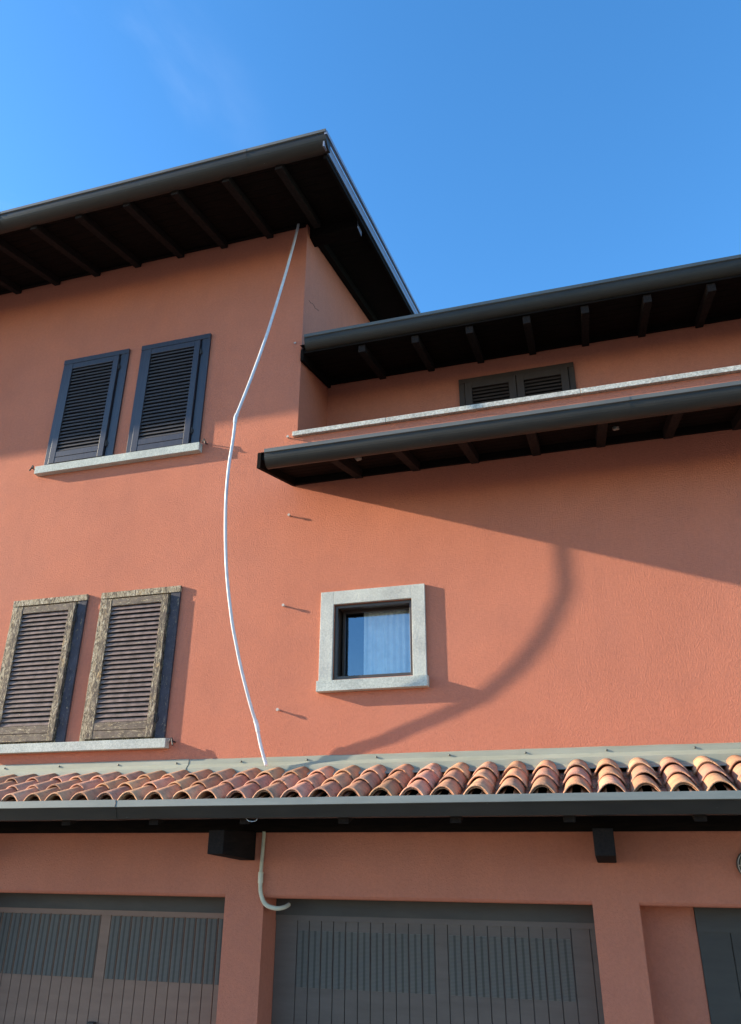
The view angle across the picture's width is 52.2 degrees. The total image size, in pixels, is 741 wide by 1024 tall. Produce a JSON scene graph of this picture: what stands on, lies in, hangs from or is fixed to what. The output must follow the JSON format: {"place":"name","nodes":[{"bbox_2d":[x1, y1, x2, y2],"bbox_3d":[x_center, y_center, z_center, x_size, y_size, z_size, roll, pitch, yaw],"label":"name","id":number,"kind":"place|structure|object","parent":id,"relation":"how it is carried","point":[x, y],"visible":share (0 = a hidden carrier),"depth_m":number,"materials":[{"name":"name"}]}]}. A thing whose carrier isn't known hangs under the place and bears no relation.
{"place":"outdoors","nodes":[
{"label":"outdoors","id":0,"kind":"place"},
{"bbox_2d":[0,0,740,312],"label":"sky","id":1,"kind":"structure","parent":0,"point":[495,149],"materials":[{"name":"blue"}]},
{"label":"ground","id":2,"kind":"structure","parent":0,"visible":0},
{"bbox_2d":[0,128,740,1023],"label":"house","id":3,"kind":"structure","parent":2,"relation":"on","point":[490,654],"depth_m":6.37,"materials":[{"name":"paint"}]},
{"bbox_2d":[0,594,88,744],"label":"window","id":4,"kind":"structure","parent":3,"relation":"in","point":[38,671],"depth_m":7.16,"materials":[{"name":"brown wood"}]},
{"bbox_2d":[44,348,130,464],"bbox_3d":[-3.127,-1.167,8.359,0.852,1.378,0.045,-7,-25,15],"label":"window","id":5,"kind":"structure","parent":3,"relation":"in","point":[86,418],"depth_m":8.34,"materials":[{"name":"paint"}]},
{"bbox_2d":[0,893,224,1023],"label":"garage door","id":6,"kind":"structure","parent":3,"relation":"in","point":[65,958],"depth_m":6.18,"materials":[{"name":"grey metal"}]},
{"bbox_2d":[79,585,181,740],"bbox_3d":[-2.186,1.365,6.914,0.852,1.381,0.045,-7,-25,15],"label":"window","id":7,"kind":"structure","parent":3,"relation":"in","point":[129,687],"depth_m":6.89,"materials":[{"name":"brown wood"}]},
{"bbox_2d":[126,333,211,452],"bbox_3d":[-2.155,-1.276,8.098,0.852,1.382,0.045,-7,-25,15],"label":"window","id":8,"kind":"structure","parent":3,"relation":"in","point":[168,405],"depth_m":8.08,"materials":[{"name":"paint"}]},
{"bbox_2d":[224,224,299,766],"bbox_3d":[-1.040,-0.687,7.179,0.610,5.882,0.119,19,-30,-35],"label":"cable conduit","id":9,"kind":"object","parent":3,"relation":"attached to","point":[255,720],"visible":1,"depth_m":6.70,"materials":[{"name":"white plastic"}]},
{"bbox_2d":[258,832,290,910],"bbox_3d":[-0.731,2.768,5.846,0.263,0.551,0.100,6,-25,-13],"label":"flexible conduit","id":10,"kind":"object","parent":3,"relation":"attached to","point":[263,900],"visible":1,"depth_m":5.79,"materials":[{"name":"beige plastic"}]},
{"bbox_2d":[316,584,428,692],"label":"window","id":11,"kind":"structure","parent":3,"relation":"in","point":[382,640],"depth_m":6.49,"materials":[{"name":"stone"}]},
{"bbox_2d":[271,898,604,1023],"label":"garage door","id":12,"kind":"structure","parent":3,"relation":"in","point":[336,961],"depth_m":5.52,"materials":[{"name":"grey metal"}]},
{"bbox_2d":[458,362,576,405],"bbox_3d":[1.517,-1.010,7.755,1.196,1.025,0.060,-7,-25,15],"label":"window","id":13,"kind":"structure","parent":3,"relation":"in","point":[558,377],"depth_m":7.88,"materials":[{"name":"black wood"}]},
{"bbox_2d":[693,907,740,1023],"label":"garage door","id":14,"kind":"structure","parent":3,"relation":"in","point":[718,929],"depth_m":5.06,"materials":[{"name":"grey metal"}]},
{"bbox_2d":[736,853,740,873],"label":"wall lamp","id":15,"kind":"object","parent":3,"relation":"attached to","point":[738,862],"visible":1,"depth_m":5.00,"materials":[{"name":"grey glass"}]}
]}

